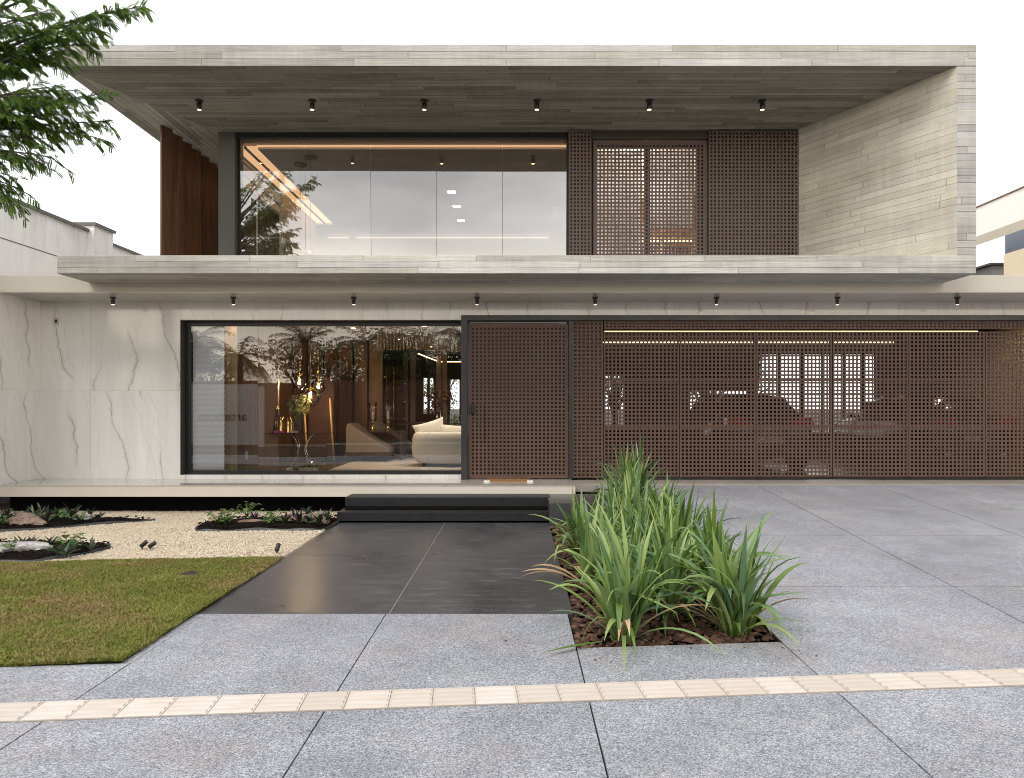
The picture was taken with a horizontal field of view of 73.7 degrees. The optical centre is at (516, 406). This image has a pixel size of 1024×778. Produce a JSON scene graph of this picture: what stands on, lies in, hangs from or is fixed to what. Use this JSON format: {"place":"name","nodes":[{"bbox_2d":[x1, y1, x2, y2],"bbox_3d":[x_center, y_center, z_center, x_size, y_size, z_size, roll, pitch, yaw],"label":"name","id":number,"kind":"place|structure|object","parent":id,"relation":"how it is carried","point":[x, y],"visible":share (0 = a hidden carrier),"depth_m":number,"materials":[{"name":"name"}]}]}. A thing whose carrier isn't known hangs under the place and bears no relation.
{"place":"outdoors","nodes":[
{"label":"outdoors","id":0,"kind":"place"},
{"bbox_2d":[0,555,284,666],"bbox_3d":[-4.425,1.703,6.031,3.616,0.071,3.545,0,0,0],"label":"grass","id":1,"kind":"structure","parent":0,"point":[78,611],"depth_m":5.98,"materials":[{"name":"green plant"}]},
{"bbox_2d":[176,571,205,574],"bbox_3d":[-3.314,1.708,6.919,0.309,0.072,0.192,0,0,0],"label":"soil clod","id":2,"kind":"object","parent":1,"relation":"on","point":[191,572],"visible":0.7,"depth_m":6.89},
{"bbox_2d":[0,503,337,562],"bbox_3d":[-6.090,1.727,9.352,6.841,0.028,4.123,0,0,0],"label":"gravel","id":3,"kind":"structure","parent":0,"point":[150,525],"depth_m":9.04,"materials":[{"name":"beige gravel"}]},
{"bbox_2d":[0,541,107,559],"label":"bed soil","id":4,"kind":"structure","parent":3,"relation":"on","point":[47,553],"depth_m":7.78,"materials":[{"name":"black soil"}]},
{"bbox_2d":[0,541,52,552],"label":"rock","id":5,"kind":"object","parent":4,"relation":"on","point":[20,546],"visible":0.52,"depth_m":7.86,"materials":[{"name":"white stone"}]},
{"bbox_2d":[46,543,67,554],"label":"rosette plant","id":6,"kind":"object","parent":4,"relation":"on","point":[57,550],"visible":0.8,"depth_m":7.73,"materials":[{"name":"green plant"}]},
{"bbox_2d":[58,542,79,555],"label":"rosette plant","id":7,"kind":"object","parent":4,"relation":"on","point":[65,551],"visible":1,"depth_m":7.68,"materials":[{"name":"green plant"}]},
{"bbox_2d":[54,531,86,548],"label":"broadleaf plant","id":8,"kind":"object","parent":4,"relation":"on","point":[73,543],"visible":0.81,"depth_m":7.88,"materials":[{"name":"green plant"}]},
{"bbox_2d":[82,537,96,549],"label":"rosette plant","id":9,"kind":"object","parent":4,"relation":"on","point":[90,546],"visible":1,"depth_m":7.99,"materials":[{"name":"green plant"}]},
{"bbox_2d":[0,541,110,562],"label":"garden edging","id":10,"kind":"object","parent":3,"relation":"on","point":[62,556],"visible":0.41,"depth_m":7.78,"materials":[{"name":"black plastic"}]},
{"bbox_2d":[0,517,148,528],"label":"bed soil","id":11,"kind":"structure","parent":3,"relation":"on","point":[57,523],"depth_m":9.90,"materials":[{"name":"black soil"}]},
{"bbox_2d":[0,508,17,517],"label":"rosette plant","id":12,"kind":"object","parent":11,"relation":"on","point":[7,513],"visible":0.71,"depth_m":10.13,"materials":[{"name":"green plant"}]},
{"bbox_2d":[4,512,46,524],"bbox_3d":[-7.041,1.678,9.776,0.716,0.319,0.415,0,0,6],"label":"rock","id":13,"kind":"object","parent":11,"relation":"on","point":[25,518],"visible":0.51,"depth_m":9.68,"materials":[{"name":"beige stone"}]},
{"bbox_2d":[15,505,44,515],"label":"rosette plant","id":14,"kind":"object","parent":11,"relation":"on","point":[29,510],"visible":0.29,"depth_m":10.01,"materials":[{"name":"green plant"}]},
{"bbox_2d":[36,505,60,521],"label":"rosette plant","id":15,"kind":"object","parent":11,"relation":"on","point":[48,513],"visible":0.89,"depth_m":9.82,"materials":[{"name":"green plant"}]},
{"bbox_2d":[52,509,73,519],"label":"broadleaf plant","id":16,"kind":"object","parent":11,"relation":"on","point":[64,514],"visible":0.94,"depth_m":9.95,"materials":[{"name":"green plant"}]},
{"bbox_2d":[62,505,80,516],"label":"rosette plant","id":17,"kind":"object","parent":11,"relation":"on","point":[73,512],"visible":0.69,"depth_m":10.28,"materials":[{"name":"green plant"}]},
{"bbox_2d":[68,511,87,521],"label":"broadleaf plant","id":18,"kind":"object","parent":11,"relation":"on","point":[77,517],"visible":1,"depth_m":9.90,"materials":[{"name":"green plant"}]},
{"bbox_2d":[0,514,336,557],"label":"soil crumbs","id":19,"kind":"object","parent":11,"relation":"on","point":[85,547],"visible":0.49,"depth_m":9.54,"materials":[{"name":"black soil"}]},
{"bbox_2d":[0,517,154,532],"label":"garden edging","id":20,"kind":"object","parent":3,"relation":"on","point":[68,526],"visible":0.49,"depth_m":9.80,"materials":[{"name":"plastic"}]},
{"bbox_2d":[197,517,336,529],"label":"bed soil","id":21,"kind":"structure","parent":3,"relation":"on","point":[247,524],"depth_m":9.61,"materials":[{"name":"black soil"}]},
{"bbox_2d":[204,508,232,523],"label":"broadleaf plant","id":22,"kind":"object","parent":21,"relation":"on","point":[218,521],"visible":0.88,"depth_m":9.64,"materials":[{"name":"green plant"}]},
{"bbox_2d":[217,508,239,522],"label":"broadleaf plant","id":23,"kind":"object","parent":21,"relation":"on","point":[231,517],"visible":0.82,"depth_m":9.67,"materials":[{"name":"green plant"}]},
{"bbox_2d":[235,501,260,515],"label":"broadleaf plant","id":24,"kind":"object","parent":21,"relation":"on","point":[248,510],"visible":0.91,"depth_m":10.39,"materials":[{"name":"green plant"}]},
{"bbox_2d":[261,508,285,520],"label":"broadleaf plant","id":25,"kind":"object","parent":21,"relation":"on","point":[270,513],"visible":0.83,"depth_m":9.84,"materials":[{"name":"green plant"}]},
{"bbox_2d":[286,510,306,522],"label":"rosette plant","id":26,"kind":"object","parent":21,"relation":"on","point":[299,517],"visible":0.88,"depth_m":9.70,"materials":[{"name":"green plant"}]},
{"bbox_2d":[302,513,329,523],"bbox_3d":[-2.966,1.693,9.957,0.401,0.255,0.455,0,0,-41],"label":"rock","id":27,"kind":"object","parent":21,"relation":"on","point":[324,520],"visible":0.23,"depth_m":9.87,"materials":[{"name":"beige stone"}]},
{"bbox_2d":[309,509,325,524],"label":"rosette plant","id":28,"kind":"object","parent":21,"relation":"on","point":[319,519],"visible":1,"depth_m":9.61,"materials":[{"name":"green plant"}]},
{"bbox_2d":[195,517,340,531],"bbox_3d":[-3.598,1.725,9.928,1.950,0.070,1.066,0,0,0],"label":"garden edging","id":29,"kind":"object","parent":3,"relation":"on","point":[273,529],"visible":0.42,"depth_m":9.48,"materials":[{"name":"black plastic"}]},
{"bbox_2d":[303,378,334,463],"bbox_3d":[-4.194,0.297,14.483,0.643,1.806,0.600,0,0,-16],"label":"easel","id":30,"kind":"object","parent":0,"point":[321,416],"visible":0.87,"depth_m":14.54,"materials":[{"name":"brown wood"}]},
{"bbox_2d":[198,521,572,619],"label":"path","id":31,"kind":"structure","parent":0,"point":[370,567],"depth_m":7.01,"materials":[{"name":"grey tile"}]},
{"bbox_2d":[337,508,548,520],"bbox_3d":[-1.062,1.635,10.330,3.195,0.131,0.460,0,0,0],"label":"entrance step","id":32,"kind":"object","parent":31,"relation":"on","point":[343,514],"visible":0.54,"depth_m":10.10,"materials":[{"name":"black stone"}]},
{"bbox_2d":[447,411,460,425],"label":"potted plant","id":33,"kind":"object","parent":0,"point":[454,419],"visible":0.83,"depth_m":14.57,"materials":[{"name":"green plant"}]},
{"bbox_2d":[0,614,930,777],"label":"sidewalk","id":34,"kind":"structure","parent":0,"point":[824,735],"depth_m":3.79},
{"bbox_2d":[0,668,1023,722],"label":"tactile paving","id":35,"kind":"structure","parent":34,"relation":"on","point":[40,711],"depth_m":4.06,"materials":[{"name":"tile"}]},
{"bbox_2d":[544,641,601,652],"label":"fallen leaf","id":36,"kind":"object","parent":34,"relation":"on","point":[574,645],"visible":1,"depth_m":4.85,"materials":[{"name":"green plant"}]},
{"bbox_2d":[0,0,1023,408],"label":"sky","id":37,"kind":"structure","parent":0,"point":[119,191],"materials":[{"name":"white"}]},
{"bbox_2d":[606,376,622,424],"bbox_3d":[3.067,-0.184,20.609,2.239,4.038,2.096,0,0,0],"label":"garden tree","id":38,"kind":"object","parent":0,"point":[614,396],"visible":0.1,"depth_m":20.43,"materials":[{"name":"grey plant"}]},
{"bbox_2d":[424,409,855,651],"bbox_3d":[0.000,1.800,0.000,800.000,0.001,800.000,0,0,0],"label":"ground","id":39,"kind":"structure","parent":0,"point":[454,412],"depth_m":107.80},
{"bbox_2d":[0,193,141,503],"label":"boundary wall","id":40,"kind":"structure","parent":39,"relation":"on","point":[40,242],"depth_m":13.27,"materials":[{"name":"white paint"}]},
{"bbox_2d":[0,0,155,227],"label":"feathery tree","id":41,"kind":"object","parent":39,"relation":"on","point":[25,102],"visible":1,"depth_m":8.55,"materials":[{"name":"green plant"}]},
{"bbox_2d":[424,378,458,411],"bbox_3d":[-2.895,-0.121,24.786,2.308,3.912,2.088,0,0,42],"label":"garden tree","id":42,"kind":"object","parent":39,"relation":"on","point":[431,389],"visible":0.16,"depth_m":24.59,"materials":[{"name":"grey plant"}]},
{"bbox_2d":[345,506,547,509],"bbox_3d":[-1.065,1.661,10.610,3.070,0.237,0.580,0,0,0],"label":"step base","id":43,"kind":"object","parent":39,"relation":"on","point":[446,508],"visible":0.21,"depth_m":10.32,"materials":[{"name":"black stone"}]},
{"bbox_2d":[345,494,549,505],"bbox_3d":[-1.065,1.474,10.729,3.160,0.137,0.437,0,0,0],"label":"entrance step","id":44,"kind":"object","parent":43,"relation":"on","point":[446,500],"visible":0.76,"depth_m":10.51,"materials":[{"name":"black stone"}]},
{"bbox_2d":[0,45,1023,511],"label":"modern house","id":45,"kind":"structure","parent":39,"relation":"on","point":[816,187],"depth_m":11.91,"materials":[{"name":"concrete"}]},
{"bbox_2d":[195,99,202,110],"bbox_3d":[-5.268,-4.988,11.320,0.126,0.164,0.126,0,0,0],"label":"ceiling spotlight","id":46,"kind":"object","parent":45,"relation":"attached to","point":[199,104],"visible":1,"depth_m":11.30,"materials":[{"name":"black metal"}]},
{"bbox_2d":[193,327,224,469],"bbox_3d":[-5.511,-0.138,12.206,0.560,2.555,0.018,0,0,0],"label":"roman blind","id":47,"kind":"object","parent":45,"relation":"attached to","point":[208,398],"visible":1,"depth_m":12.21,"materials":[{"name":"white fabric"}]},
{"bbox_2d":[243,159,281,254],"bbox_3d":[-5.490,-3.591,14.400,0.060,2.679,3.000,0,0,0],"label":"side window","id":48,"kind":"structure","parent":45,"relation":"in","point":[245,163],"depth_m":14.40,"materials":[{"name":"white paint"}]},
{"bbox_2d":[292,329,305,388],"bbox_3d":[-4.337,-0.933,13.600,0.270,1.194,0.270,0,0,0],"label":"globe pendant","id":49,"kind":"object","parent":45,"relation":"hanging from","point":[299,379],"visible":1,"depth_m":13.60,"materials":[{"name":"clear glass"}]},
{"bbox_2d":[263,432,336,469],"bbox_3d":[-4.094,0.848,12.950,1.265,0.694,0.440,0,0,0],"label":"console table","id":50,"kind":"object","parent":45,"relation":"on","point":[313,466],"visible":0.99,"depth_m":12.87,"materials":[{"name":"metal"}]},
{"bbox_2d":[272,406,278,432],"bbox_3d":[-4.555,0.251,12.970,0.179,0.500,0.127,0,0,0],"label":"figurine","id":51,"kind":"object","parent":50,"relation":"on","point":[276,424],"visible":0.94,"depth_m":12.94,"materials":[{"name":"gold metal"}]},
{"bbox_2d":[278,417,283,430],"bbox_3d":[-4.455,0.351,12.900,0.110,0.300,0.110,0,0,0],"label":"gold vase","id":52,"kind":"object","parent":50,"relation":"on","point":[281,424],"visible":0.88,"depth_m":12.86,"materials":[{"name":"gold metal"}]},
{"bbox_2d":[286,418,290,432],"bbox_3d":[-4.291,0.366,12.830,0.110,0.270,0.110,0,0,0],"label":"gold vase","id":53,"kind":"object","parent":50,"relation":"on","point":[288,425],"visible":1,"depth_m":12.79,"materials":[{"name":"gold metal"}]},
{"bbox_2d":[287,393,312,431],"bbox_3d":[-4.144,0.124,13.053,0.476,0.753,0.479,0,0,-16],"label":"flower vase","id":54,"kind":"object","parent":50,"relation":"on","point":[300,413],"visible":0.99,"depth_m":13.04,"materials":[{"name":"green glass"}]},
{"bbox_2d":[293,162,306,254],"bbox_3d":[-4.366,-3.909,13.750,0.260,1.919,0.260,0,0,0],"label":"wire pendant","id":55,"kind":"object","parent":45,"relation":"hanging from","point":[300,165],"visible":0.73,"depth_m":13.69,"materials":[{"name":"white metal"}]},
{"bbox_2d":[303,155,316,254],"bbox_3d":[-4.039,-3.909,13.350,0.260,1.919,0.260,0,0,0],"label":"wire pendant","id":56,"kind":"object","parent":45,"relation":"hanging from","point":[309,249],"visible":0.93,"depth_m":13.32,"materials":[{"name":"white metal"}]},
{"bbox_2d":[299,327,320,405],"bbox_3d":[-3.994,-0.761,13.200,0.410,1.538,0.410,0,0,0],"label":"globe pendant","id":57,"kind":"object","parent":45,"relation":"hanging from","point":[316,389],"visible":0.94,"depth_m":13.26,"materials":[{"name":"clear glass"}]},
{"bbox_2d":[308,99,315,110],"bbox_3d":[-3.394,-4.988,11.320,0.126,0.164,0.126,0,0,0],"label":"ceiling spotlight","id":58,"kind":"object","parent":45,"relation":"attached to","point":[312,104],"visible":1,"depth_m":11.29,"materials":[{"name":"black metal"}]},
{"bbox_2d":[311,331,325,392],"bbox_3d":[-4.045,-0.888,13.900,0.300,1.284,0.300,0,0,0],"label":"globe pendant","id":59,"kind":"object","parent":45,"relation":"hanging from","point":[318,380],"visible":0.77,"depth_m":13.91,"materials":[{"name":"clear glass"}]},
{"bbox_2d":[180,320,460,478],"bbox_3d":[-3.405,-0.120,12.035,4.951,2.781,0.250,0,0,0],"label":"window frame","id":60,"kind":"structure","parent":45,"relation":"in","point":[186,472],"depth_m":12.07,"materials":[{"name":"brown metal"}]},
{"bbox_2d":[338,366,405,452],"bbox_3d":[-3.687,0.087,17.353,1.680,2.215,0.374,0,0,0],"label":"shelf unit","id":61,"kind":"object","parent":45,"relation":"on","point":[394,387],"visible":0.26,"depth_m":17.50,"materials":[{"name":"brown wood"}]},
{"bbox_2d":[329,454,460,469],"bbox_3d":[-1.240,1.185,14.710,4.481,0.019,4.180,0,0,0],"label":"rug","id":62,"kind":"object","parent":45,"relation":"on","point":[381,463],"visible":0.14,"depth_m":13.50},
{"bbox_2d":[344,423,395,462],"bbox_3d":[-3.158,0.780,14.750,0.970,0.829,0.760,0,0,0],"label":"lounge chair","id":63,"kind":"object","parent":62,"relation":"on","point":[361,440],"visible":0.88,"depth_m":14.39,"materials":[{"name":"beige fabric"}]},
{"bbox_2d":[354,430,407,460],"bbox_3d":[-3.032,0.870,15.200,1.100,0.650,0.600,0,0,0],"label":"side table","id":64,"kind":"object","parent":62,"relation":"on","point":[403,444],"visible":0.52,"depth_m":15.06,"materials":[{"name":"brown wood"}]},
{"bbox_2d":[368,403,376,430],"bbox_3d":[-3.186,0.234,15.100,0.200,0.620,0.197,0,0,0],"label":"candle holder","id":65,"kind":"object","parent":64,"relation":"on","point":[372,420],"visible":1,"depth_m":15.09,"materials":[{"name":"clear glass"}]},
{"bbox_2d":[384,404,392,430],"bbox_3d":[-2.848,0.244,15.100,0.200,0.600,0.197,0,0,0],"label":"candle holder","id":66,"kind":"object","parent":64,"relation":"on","point":[388,421],"visible":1,"depth_m":15.09,"materials":[{"name":"clear glass"}]},
{"bbox_2d":[371,422,411,457],"bbox_3d":[-2.870,0.780,15.900,0.970,0.829,0.760,0,0,0],"label":"lounge chair","id":67,"kind":"object","parent":62,"relation":"on","point":[392,439],"visible":0.39,"depth_m":15.54,"materials":[{"name":"beige fabric"}]},
{"bbox_2d":[412,432,460,466],"bbox_3d":[-1.050,0.848,13.597,2.080,0.694,1.006,0,0,0],"label":"tub sofa","id":68,"kind":"object","parent":62,"relation":"on","point":[436,448],"visible":0.42,"depth_m":13.15,"materials":[{"name":"beige fabric"}]},
{"bbox_2d":[412,417,443,432],"bbox_3d":[-1.730,0.495,13.620,0.640,0.420,0.150,-16,-12,-6],"label":"cushion","id":69,"kind":"object","parent":68,"relation":"on","point":[432,426],"visible":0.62,"depth_m":13.58,"materials":[{"name":"beige fabric"}]},
{"bbox_2d":[440,424,460,431],"bbox_3d":[-1.180,0.535,13.580,0.800,0.340,0.150,2,-14,0],"label":"cushion","id":70,"kind":"object","parent":68,"relation":"on","point":[447,428],"visible":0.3,"depth_m":13.55,"materials":[{"name":"beige fabric"}]},
{"bbox_2d":[236,132,568,254],"bbox_3d":[-2.114,-3.660,12.780,6.183,2.818,0.280,0,0,0],"label":"window","id":71,"kind":"structure","parent":45,"relation":"in","point":[243,137],"depth_m":12.68,"materials":[{"name":"black metal"}]},
{"bbox_2d":[393,422,460,452],"bbox_3d":[-2.208,0.810,17.500,1.800,0.770,0.800,0,0,0],"label":"dining table","id":72,"kind":"object","parent":45,"relation":"on","point":[412,431],"visible":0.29,"depth_m":17.30,"materials":[{"name":"brown wood"}]},
{"bbox_2d":[422,386,455,419],"bbox_3d":[-2.012,-0.048,17.536,0.850,0.943,0.880,0,0,-20],"label":"dried bouquet","id":73,"kind":"object","parent":72,"relation":"on","point":[437,415],"visible":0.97,"depth_m":17.45,"materials":[{"name":"brown plant"}]},
{"bbox_2d":[484,479,532,481],"bbox_3d":[-0.141,1.260,11.590,0.826,0.022,0.380,0,0,0],"label":"doormat","id":74,"kind":"object","parent":45,"relation":"on","point":[507,480],"visible":1,"depth_m":11.49,"materials":[{"name":"brown fabric"}]},
{"bbox_2d":[468,324,567,477],"bbox_3d":[0.025,-0.088,11.915,1.740,2.685,0.150,0,0,0],"label":"front door","id":75,"kind":"structure","parent":45,"relation":"in","point":[518,373],"depth_m":11.90,"materials":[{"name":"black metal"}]},
{"bbox_2d":[551,206,562,229],"bbox_3d":[0.875,-4.134,15.050,0.220,0.312,0.900,0,0,0],"label":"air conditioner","id":76,"kind":"object","parent":45,"relation":"attached to","point":[556,217],"visible":1,"depth_m":14.61,"materials":[{"name":"white paint"}]},
{"bbox_2d":[645,99,652,110],"bbox_3d":[2.196,-4.988,11.320,0.126,0.164,0.126,0,0,0],"label":"ceiling spotlight","id":77,"kind":"object","parent":45,"relation":"attached to","point":[649,104],"visible":1,"depth_m":11.30,"materials":[{"name":"black metal"}]},
{"bbox_2d":[597,145,702,252],"bbox_3d":[2.465,-3.620,12.923,2.170,2.700,0.075,0,0,0],"label":"bedroom window","id":78,"kind":"structure","parent":45,"relation":"in","point":[597,145],"depth_m":12.90,"materials":[{"name":"black metal"}]},
{"bbox_2d":[571,478,1023,491],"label":"threshold","id":79,"kind":"object","parent":45,"relation":"attached to","point":[589,484],"visible":0.48,"depth_m":11.70,"materials":[{"name":"stone"}]},
{"bbox_2d":[547,494,605,528],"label":"granite block","id":80,"kind":"structure","parent":39,"relation":"on","point":[564,501],"depth_m":9.90,"materials":[{"name":"grey stone"}]},
{"bbox_2d":[549,508,773,647],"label":"bark mulch","id":81,"kind":"object","parent":39,"relation":"on","point":[719,637],"visible":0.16,"depth_m":5.39,"materials":[{"name":"brown wood"}]},
{"bbox_2d":[530,485,606,562],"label":"iris clump","id":82,"kind":"object","parent":81,"relation":"on","point":[575,533],"visible":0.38,"depth_m":7.65,"materials":[{"name":"green plant"}]},
{"bbox_2d":[522,487,647,592],"bbox_3d":[0.735,1.242,6.551,1.322,1.036,1.050,0,0,27],"label":"iris clump","id":83,"kind":"object","parent":81,"relation":"on","point":[589,537],"visible":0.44,"depth_m":6.40,"materials":[{"name":"green plant"}]},
{"bbox_2d":[557,481,649,549],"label":"iris clump","id":84,"kind":"object","parent":81,"relation":"on","point":[610,512],"visible":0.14,"depth_m":7.11,"materials":[{"name":"green plant"}]},
{"bbox_2d":[590,465,642,521],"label":"iris clump","id":85,"kind":"object","parent":81,"relation":"on","point":[611,492],"visible":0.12,"depth_m":8.73,"materials":[{"name":"green plant"}]},
{"bbox_2d":[586,444,660,498],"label":"iris clump","id":86,"kind":"object","parent":81,"relation":"on","point":[623,463],"visible":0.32,"depth_m":10.12,"materials":[{"name":"green plant"}]},
{"bbox_2d":[567,478,684,565],"bbox_3d":[1.166,1.218,6.804,1.353,1.006,1.224,0,0,-35],"label":"iris clump","id":87,"kind":"object","parent":81,"relation":"on","point":[629,512],"visible":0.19,"depth_m":6.77,"materials":[{"name":"green plant"}]},
{"bbox_2d":[562,515,691,603],"bbox_3d":[1.022,1.332,6.018,1.258,0.847,1.022,0,0,32],"label":"iris clump","id":88,"kind":"object","parent":81,"relation":"on","point":[633,542],"visible":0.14,"depth_m":5.92,"materials":[{"name":"green plant"}]},
{"bbox_2d":[598,470,662,526],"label":"iris clump","id":89,"kind":"object","parent":81,"relation":"on","point":[624,503],"visible":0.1,"depth_m":8.13,"materials":[{"name":"green plant"}]},
{"bbox_2d":[537,501,727,671],"bbox_3d":[0.819,1.286,5.067,1.382,1.140,1.334,0,0,-21],"label":"iris clump","id":90,"kind":"object","parent":81,"relation":"on","point":[624,602],"visible":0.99,"depth_m":5.08,"materials":[{"name":"green plant"}]},
{"bbox_2d":[599,454,667,510],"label":"iris clump","id":91,"kind":"object","parent":81,"relation":"on","point":[630,472],"visible":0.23,"depth_m":9.28,"materials":[{"name":"green plant"}]},
{"bbox_2d":[599,434,685,496],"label":"iris clump","id":92,"kind":"object","parent":81,"relation":"on","point":[643,474],"visible":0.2,"depth_m":10.17,"materials":[{"name":"green plant"}]},
{"bbox_2d":[624,479,680,537],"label":"iris clump","id":93,"kind":"object","parent":81,"relation":"on","point":[651,507],"visible":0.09,"depth_m":7.63,"materials":[{"name":"green plant"}]},
{"bbox_2d":[632,466,699,517],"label":"iris clump","id":94,"kind":"object","parent":81,"relation":"on","point":[655,497],"visible":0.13,"depth_m":8.17,"materials":[{"name":"green plant"}]},
{"bbox_2d":[643,484,704,580],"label":"iris clump","id":95,"kind":"object","parent":81,"relation":"on","point":[662,519],"visible":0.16,"depth_m":6.58,"materials":[{"name":"green plant"}]},
{"bbox_2d":[617,492,761,635],"bbox_3d":[1.355,1.234,5.566,1.234,1.043,1.296,0,0,0],"label":"iris clump","id":96,"kind":"object","parent":81,"relation":"on","point":[676,572],"visible":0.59,"depth_m":5.55,"materials":[{"name":"green plant"}]},
{"bbox_2d":[642,480,737,561],"bbox_3d":[1.735,1.286,7.009,1.079,1.075,1.314,0,0,-39],"label":"iris clump","id":97,"kind":"object","parent":81,"relation":"on","point":[685,516],"visible":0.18,"depth_m":6.99,"materials":[{"name":"green plant"}]},
{"bbox_2d":[650,490,784,607],"bbox_3d":[1.698,1.208,6.053,1.226,1.026,1.261,0,0,0],"label":"iris clump","id":98,"kind":"object","parent":81,"relation":"on","point":[704,535],"visible":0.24,"depth_m":5.97,"materials":[{"name":"green plant"}]},
{"bbox_2d":[646,506,808,646],"bbox_3d":[1.569,1.270,5.260,1.258,1.052,1.315,0,0,28],"label":"iris clump","id":99,"kind":"object","parent":81,"relation":"on","point":[734,618],"visible":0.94,"depth_m":5.21,"materials":[{"name":"green plant"}]},
{"bbox_2d":[648,501,779,641],"bbox_3d":[1.933,1.702,7.710,0.010,0.651,5.380,0,0,0],"label":"bed edging","id":100,"kind":"object","parent":39,"relation":"on","point":[775,638],"visible":0.05,"depth_m":5.23,"materials":[{"name":"black metal"}]},
{"bbox_2d":[976,186,1023,274],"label":"neighbour house","id":101,"kind":"structure","parent":39,"relation":"on","point":[1000,216],"depth_m":16.54,"materials":[{"name":"white paint"}]},
{"bbox_2d":[642,237,694,252],"bbox_3d":[3.275,-3.040,15.640,1.550,1.540,0.520,0,0,0],"label":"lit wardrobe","id":102,"kind":"object","parent":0,"point":[672,241],"visible":0.03,"depth_m":15.40,"materials":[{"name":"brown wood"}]},
{"bbox_2d":[690,391,725,404],"bbox_3d":[5.701,0.092,20.112,2.057,3.488,1.744,0,0,-8],"label":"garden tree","id":103,"kind":"object","parent":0,"point":[694,392],"visible":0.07,"depth_m":19.97,"materials":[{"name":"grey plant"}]},
{"bbox_2d":[675,395,813,466],"bbox_3d":[4.720,0.496,14.895,2.060,1.510,4.410,0,0,0],"label":"parked car","id":104,"kind":"object","parent":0,"point":[694,423],"visible":0.23,"depth_m":13.03,"materials":[{"name":"paint"}]},
{"bbox_2d":[597,485,1023,777],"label":"driveway","id":105,"kind":"structure","parent":0,"point":[907,578],"depth_m":6.02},
{"bbox_2d":[828,395,1015,466],"bbox_3d":[8.838,0.496,15.442,2.060,1.510,4.410,0,0,-3],"label":"parked car","id":106,"kind":"object","parent":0,"point":[924,430],"visible":0.22,"depth_m":13.81,"materials":[{"name":"brown paint"}]},
{"bbox_2d":[973,262,1003,274],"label":"parapet","id":107,"kind":"structure","parent":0,"point":[994,268],"depth_m":24.20,"materials":[{"name":"grey concrete"}]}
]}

